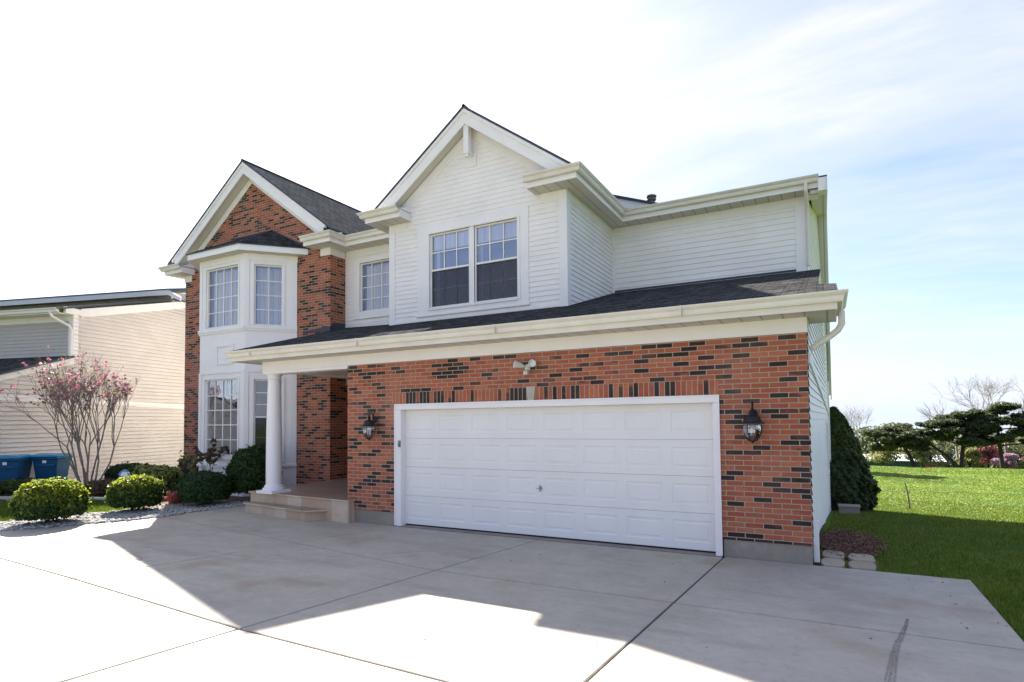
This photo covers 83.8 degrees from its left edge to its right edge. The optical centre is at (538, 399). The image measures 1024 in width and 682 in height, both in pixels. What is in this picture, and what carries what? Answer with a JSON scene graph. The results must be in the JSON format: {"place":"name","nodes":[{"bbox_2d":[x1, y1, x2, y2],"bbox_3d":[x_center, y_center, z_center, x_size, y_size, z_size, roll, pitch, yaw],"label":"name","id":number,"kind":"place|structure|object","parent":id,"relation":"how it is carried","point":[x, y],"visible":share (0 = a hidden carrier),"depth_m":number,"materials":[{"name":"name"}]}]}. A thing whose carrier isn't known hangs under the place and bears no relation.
{"place":"outdoors","nodes":[
{"label":"outdoors","id":0,"kind":"place"},
{"bbox_2d":[0,499,141,521],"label":"grass","id":1,"kind":"structure","parent":0,"point":[7,515],"depth_m":12.95,"materials":[{"name":"green plant"}]},
{"bbox_2d":[0,498,250,530],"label":"gravel","id":2,"kind":"structure","parent":0,"point":[163,510],"depth_m":11.77,"materials":[{"name":"grey gravel"}]},
{"bbox_2d":[0,506,1023,681],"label":"driveway","id":3,"kind":"structure","parent":0,"point":[243,596],"depth_m":5.63,"materials":[{"name":"concrete"}]},
{"bbox_2d":[0,466,1023,638],"bbox_3d":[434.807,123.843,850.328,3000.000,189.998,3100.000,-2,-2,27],"label":"lawn","id":4,"kind":"structure","parent":0,"point":[826,525],"depth_m":11.38,"materials":[{"name":"green plant"}]},
{"bbox_2d":[0,288,185,484],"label":"neighbour house","id":5,"kind":"structure","parent":4,"relation":"on","point":[137,333],"depth_m":19.52,"materials":[{"name":"beige plastic"}]},
{"bbox_2d":[119,470,129,476],"bbox_3d":[-10.351,2.146,14.220,0.240,0.780,0.042,0,-2,-18],"label":"yard sign","id":6,"kind":"object","parent":4,"relation":"on","point":[123,473],"visible":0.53,"depth_m":14.21,"materials":[{"name":"metal"}]},
{"bbox_2d":[1,484,250,509],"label":"planting bed","id":7,"kind":"object","parent":4,"relation":"on","point":[163,501],"visible":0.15,"depth_m":14.79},
{"bbox_2d":[0,454,32,481],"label":"recycling bin","id":8,"kind":"object","parent":7,"relation":"on","point":[17,466],"visible":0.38,"depth_m":15.98,"materials":[{"name":"blue plastic"}]},
{"bbox_2d":[0,477,43,495],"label":"shrub","id":9,"kind":"object","parent":7,"relation":"on","point":[9,486],"visible":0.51,"depth_m":15.18,"materials":[{"name":"green plant"}]},
{"bbox_2d":[30,453,72,479],"bbox_3d":[-14.449,2.137,16.911,0.700,1.090,0.883,0,-2,-13],"label":"recycling bin","id":10,"kind":"object","parent":7,"relation":"on","point":[50,465],"visible":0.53,"depth_m":16.61,"materials":[{"name":"blue plastic"}]},
{"bbox_2d":[0,496,105,500],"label":"garden edging","id":11,"kind":"object","parent":7,"relation":"on","point":[10,498],"visible":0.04,"depth_m":15.01,"materials":[{"name":"white stone"}]},
{"bbox_2d":[0,342,140,492],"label":"magnolia tree","id":12,"kind":"object","parent":7,"relation":"on","point":[73,386],"visible":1,"depth_m":15.86,"materials":[{"name":"pink plant"}]},
{"bbox_2d":[84,478,114,494],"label":"dry shrub","id":13,"kind":"object","parent":7,"relation":"on","point":[100,485],"visible":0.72,"depth_m":15.40,"materials":[{"name":"brown plant"}]},
{"bbox_2d":[103,461,144,479],"bbox_3d":[-12.464,2.306,17.352,1.785,0.864,1.175,-2,-2,27],"label":"hedge shrub","id":14,"kind":"object","parent":7,"relation":"on","point":[111,472],"visible":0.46,"depth_m":17.02,"materials":[{"name":"green plant"}]},
{"bbox_2d":[129,462,183,493],"bbox_3d":[-10.326,2.163,15.391,1.755,0.955,0.989,-2,-2,27],"label":"variegated shrub","id":15,"kind":"object","parent":7,"relation":"on","point":[172,476],"visible":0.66,"depth_m":15.07,"materials":[{"name":"green plant"}]},
{"bbox_2d":[164,490,180,503],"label":"red leaf plant","id":16,"kind":"object","parent":7,"relation":"on","point":[171,497],"visible":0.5,"depth_m":13.32,"materials":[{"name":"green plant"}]},
{"bbox_2d":[177,450,198,476],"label":"brown shrub","id":17,"kind":"object","parent":7,"relation":"on","point":[183,465],"visible":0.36,"depth_m":16.15,"materials":[{"name":"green plant"}]},
{"bbox_2d":[180,438,225,473],"bbox_3d":[-8.578,1.757,14.855,1.183,1.568,1.050,-2,-2,27],"label":"rose bush","id":18,"kind":"object","parent":7,"relation":"on","point":[209,455],"visible":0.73,"depth_m":14.78,"materials":[{"name":"green plant"}]},
{"bbox_2d":[158,104,848,564],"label":"brick house","id":19,"kind":"structure","parent":4,"relation":"on","point":[446,282],"depth_m":10.96,"materials":[{"name":"brick"}]},
{"bbox_2d":[202,376,238,459],"bbox_3d":[-8.569,0.506,15.430,1.534,2.218,0.180,-2,-2,27],"label":"window","id":20,"kind":"structure","parent":19,"relation":"in","point":[220,397],"depth_m":15.46,"materials":[{"name":"glass"}]},
{"bbox_2d":[204,262,239,329],"bbox_3d":[-8.583,-2.783,15.598,1.494,1.753,0.281,-2,-2,27],"label":"window","id":21,"kind":"structure","parent":19,"relation":"in","point":[226,285],"depth_m":15.74,"materials":[{"name":"clear glass"}]},
{"bbox_2d":[251,377,284,461],"bbox_3d":[-7.214,0.540,15.147,0.552,2.258,0.753,-2,-3,41],"label":"window","id":22,"kind":"structure","parent":19,"relation":"in","point":[258,423],"depth_m":15.10,"materials":[{"name":"white glass"}]},
{"bbox_2d":[252,262,284,325],"bbox_3d":[-7.271,-2.797,15.348,0.834,1.733,0.282,0,-2,-18],"label":"window","id":23,"kind":"structure","parent":19,"relation":"in","point":[270,294],"depth_m":15.40,"materials":[{"name":"clear glass"}]},
{"bbox_2d":[361,411,376,439],"bbox_3d":[-3.137,0.479,10.531,0.277,0.554,0.306,-1,-2,4],"label":"wall lantern","id":24,"kind":"object","parent":19,"relation":"attached to","point":[369,422],"depth_m":10.50,"materials":[{"name":"black metal"}]},
{"bbox_2d":[353,252,388,319],"bbox_3d":[-4.079,-2.971,14.914,1.834,1.668,0.287,-2,-2,27],"label":"window","id":25,"kind":"structure","parent":19,"relation":"in","point":[377,276],"depth_m":15.11,"materials":[{"name":"clear glass"}]},
{"bbox_2d":[430,228,469,307],"bbox_3d":[-1.928,-2.894,12.704,1.078,1.680,0.234,-2,-2,27],"label":"window","id":26,"kind":"structure","parent":19,"relation":"in","point":[445,288],"depth_m":12.66,"materials":[{"name":"grey glass"}]},
{"bbox_2d":[474,218,517,301],"bbox_3d":[-0.863,-2.926,12.163,1.088,1.680,0.234,-2,-2,27],"label":"window","id":27,"kind":"structure","parent":19,"relation":"in","point":[495,282],"depth_m":12.12,"materials":[{"name":"grey glass"}]},
{"bbox_2d":[513,359,535,374],"bbox_3d":[-0.228,-0.516,9.149,0.413,0.235,0.198,-2,-2,27],"label":"floodlight","id":28,"kind":"object","parent":19,"relation":"attached to","point":[528,366],"visible":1,"depth_m":9.15,"materials":[{"name":"beige plastic"}]},
{"bbox_2d":[405,403,715,552],"bbox_3d":[0.013,1.169,9.223,5.530,2.103,0.092,-2,-2,27],"label":"garage door","id":29,"kind":"structure","parent":19,"relation":"in","point":[642,475],"depth_m":8.98,"materials":[{"name":"paint"}]},
{"bbox_2d":[740,401,764,442],"bbox_3d":[2.810,0.300,7.514,0.277,0.554,0.306,-1,-2,4],"label":"wall lantern","id":30,"kind":"object","parent":19,"relation":"attached to","point":[752,417],"depth_m":7.48,"materials":[{"name":"black metal"}]},
{"bbox_2d":[825,420,829,474],"bbox_3d":[7.109,1.163,14.026,0.049,1.309,0.964,-2,-2,28],"label":"window","id":31,"kind":"structure","parent":19,"relation":"in","point":[828,471],"depth_m":13.64,"materials":[{"name":"white glass"}]},
{"bbox_2d":[821,558,844,567],"bbox_3d":[3.827,2.142,7.420,0.277,0.062,0.400,-2,-2,27],"label":"paving stone","id":32,"kind":"object","parent":4,"relation":"on","point":[832,562],"visible":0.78,"depth_m":7.37,"materials":[{"name":"grey stone"}]},
{"bbox_2d":[822,550,844,559],"bbox_3d":[4.051,2.155,7.836,0.278,0.062,0.436,-2,-2,27],"label":"paving stone","id":33,"kind":"object","parent":32,"relation":"on","point":[826,554],"visible":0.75,"depth_m":7.79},
{"bbox_2d":[811,406,880,511],"bbox_3d":[8.666,1.770,16.602,2.213,3.182,2.332,-2,-2,27],"label":"evergreen shrub","id":34,"kind":"object","parent":4,"relation":"on","point":[852,481],"visible":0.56,"depth_m":15.88,"materials":[{"name":"green plant"}]},
{"bbox_2d":[819,529,878,554],"bbox_3d":[4.639,2.172,8.655,1.003,0.001,2.282,-2,-2,27],"label":"mulch patch","id":35,"kind":"object","parent":4,"relation":"on","point":[821,539],"visible":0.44,"depth_m":8.70,"materials":[{"name":"brown wood"}]},
{"bbox_2d":[822,527,887,558],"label":"mulch chips","id":36,"kind":"object","parent":35,"relation":"on","point":[858,545],"visible":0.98,"depth_m":8.51,"materials":[{"name":"brown wood"}]},
{"bbox_2d":[831,403,871,440],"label":"bare tree","id":37,"kind":"object","parent":4,"relation":"on","point":[854,421],"visible":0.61,"depth_m":42.14,"materials":[{"name":"grey plant"}]},
{"bbox_2d":[848,561,875,570],"bbox_3d":[4.119,2.133,7.260,0.310,0.062,0.380,-2,-2,27],"label":"paving stone","id":38,"kind":"object","parent":4,"relation":"on","point":[863,565],"visible":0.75,"depth_m":7.21,"materials":[{"name":"grey stone"}]},
{"bbox_2d":[848,553,874,562],"bbox_3d":[4.333,2.146,7.658,0.316,0.062,0.408,-2,-2,27],"label":"paving stone","id":39,"kind":"object","parent":38,"relation":"on","point":[868,558],"visible":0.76,"depth_m":7.61,"materials":[{"name":"grey stone"}]},
{"bbox_2d":[865,445,902,465],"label":"leafy tree","id":40,"kind":"object","parent":4,"relation":"on","point":[882,456],"visible":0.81,"depth_m":72.69,"materials":[{"name":"green plant"}]},
{"bbox_2d":[860,423,932,466],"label":"pine tree","id":41,"kind":"object","parent":4,"relation":"on","point":[904,436],"visible":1,"depth_m":54.94,"materials":[{"name":"green plant"}]},
{"bbox_2d":[863,454,946,466],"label":"park building","id":42,"kind":"structure","parent":4,"relation":"on","point":[902,462],"depth_m":91.35,"materials":[{"name":"white metal"}]},
{"bbox_2d":[904,483,910,508],"bbox_3d":[12.063,3.196,18.629,0.169,0.945,0.056,-2,-2,27],"label":"wooden post","id":43,"kind":"object","parent":4,"relation":"on","point":[907,496],"visible":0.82,"depth_m":18.61,"materials":[{"name":"brown wood"}]},
{"bbox_2d":[903,446,944,466],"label":"leafy tree","id":44,"kind":"object","parent":4,"relation":"on","point":[925,457],"visible":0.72,"depth_m":64.52,"materials":[{"name":"green plant"}]},
{"bbox_2d":[827,499,1023,641],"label":"grass","id":45,"kind":"structure","parent":4,"relation":"on","point":[901,516],"depth_m":8.96,"materials":[{"name":"green plant"}]},
{"bbox_2d":[838,503,860,513],"bbox_3d":[7.838,2.814,14.392,0.500,0.290,0.440,-2,-2,27],"label":"utility box","id":46,"kind":"object","parent":45,"relation":"on","point":[849,508],"visible":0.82,"depth_m":14.24,"materials":[{"name":"metal"}]},
{"bbox_2d":[852,422,1023,468],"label":"wood","id":47,"kind":"object","parent":4,"relation":"on","point":[945,447],"visible":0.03,"depth_m":106.56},
{"bbox_2d":[916,395,987,457],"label":"bare tree","id":48,"kind":"object","parent":4,"relation":"on","point":[956,447],"visible":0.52,"depth_m":62.35,"materials":[{"name":"grey plant"}]},
{"bbox_2d":[914,408,1001,467],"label":"pine tree","id":49,"kind":"object","parent":4,"relation":"on","point":[948,430],"visible":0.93,"depth_m":53.13,"materials":[{"name":"green plant"}]},
{"bbox_2d":[954,447,982,467],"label":"leafy tree","id":50,"kind":"object","parent":4,"relation":"on","point":[972,455],"visible":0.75,"depth_m":58.05,"materials":[{"name":"green plant"}]},
{"bbox_2d":[922,370,1023,468],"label":"bare tree","id":51,"kind":"object","parent":4,"relation":"on","point":[988,386],"visible":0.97,"depth_m":59.89,"materials":[{"name":"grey plant"}]},
{"bbox_2d":[978,445,998,467],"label":"flowering tree","id":52,"kind":"object","parent":4,"relation":"on","point":[989,452],"visible":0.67,"depth_m":58.66,"materials":[{"name":"red plant"}]},
{"bbox_2d":[956,401,1023,468],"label":"pine tree","id":53,"kind":"object","parent":4,"relation":"on","point":[994,410],"visible":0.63,"depth_m":52.24,"materials":[{"name":"green plant"}]},
{"bbox_2d":[980,395,1023,415],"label":"bare tree","id":54,"kind":"object","parent":4,"relation":"on","point":[1012,410],"visible":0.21,"depth_m":60.60,"materials":[{"name":"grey plant"}]},
{"bbox_2d":[990,453,1019,468],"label":"flowering tree","id":55,"kind":"object","parent":4,"relation":"on","point":[1010,459],"visible":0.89,"depth_m":56.44,"materials":[{"name":"pink plant"}]},
{"bbox_2d":[0,0,1023,459],"label":"sky","id":56,"kind":"structure","parent":0,"point":[122,122],"materials":[{"name":"white"}]},
{"bbox_2d":[587,557,723,681],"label":"driveway joint soil","id":57,"kind":"structure","parent":0,"point":[646,628],"depth_m":5.15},
{"bbox_2d":[870,465,1023,514],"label":"grass","id":58,"kind":"structure","parent":0,"point":[944,493],"depth_m":31.67,"materials":[{"name":"green plant"}]},
{"label":"gravel bed","id":59,"kind":"structure","parent":0,"visible":0},
{"bbox_2d":[6,476,93,522],"bbox_3d":[-9.434,1.981,11.041,1.206,0.969,1.289,-2,-2,27],"label":"round shrub","id":60,"kind":"object","parent":59,"relation":"on","point":[53,498],"visible":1,"depth_m":10.69,"materials":[{"name":"green plant"}]},
{"bbox_2d":[104,471,166,510],"bbox_3d":[-8.795,2.041,12.414,1.092,0.936,1.123,-2,-2,27],"label":"round shrub","id":61,"kind":"object","parent":59,"relation":"on","point":[132,492],"visible":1,"depth_m":12.12,"materials":[{"name":"green plant"}]},
{"bbox_2d":[176,468,234,504],"bbox_3d":[-7.747,2.065,13.216,1.193,0.925,1.185,-2,-2,27],"label":"round shrub","id":62,"kind":"object","parent":59,"relation":"on","point":[202,487],"visible":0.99,"depth_m":12.88,"materials":[{"name":"green plant"}]},
{"bbox_2d":[222,443,282,496],"bbox_3d":[-7.027,1.812,14.040,1.350,1.470,1.246,-2,-2,27],"label":"round shrub","id":63,"kind":"object","parent":59,"relation":"on","point":[245,469],"visible":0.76,"depth_m":13.57,"materials":[{"name":"green plant"}]}
]}

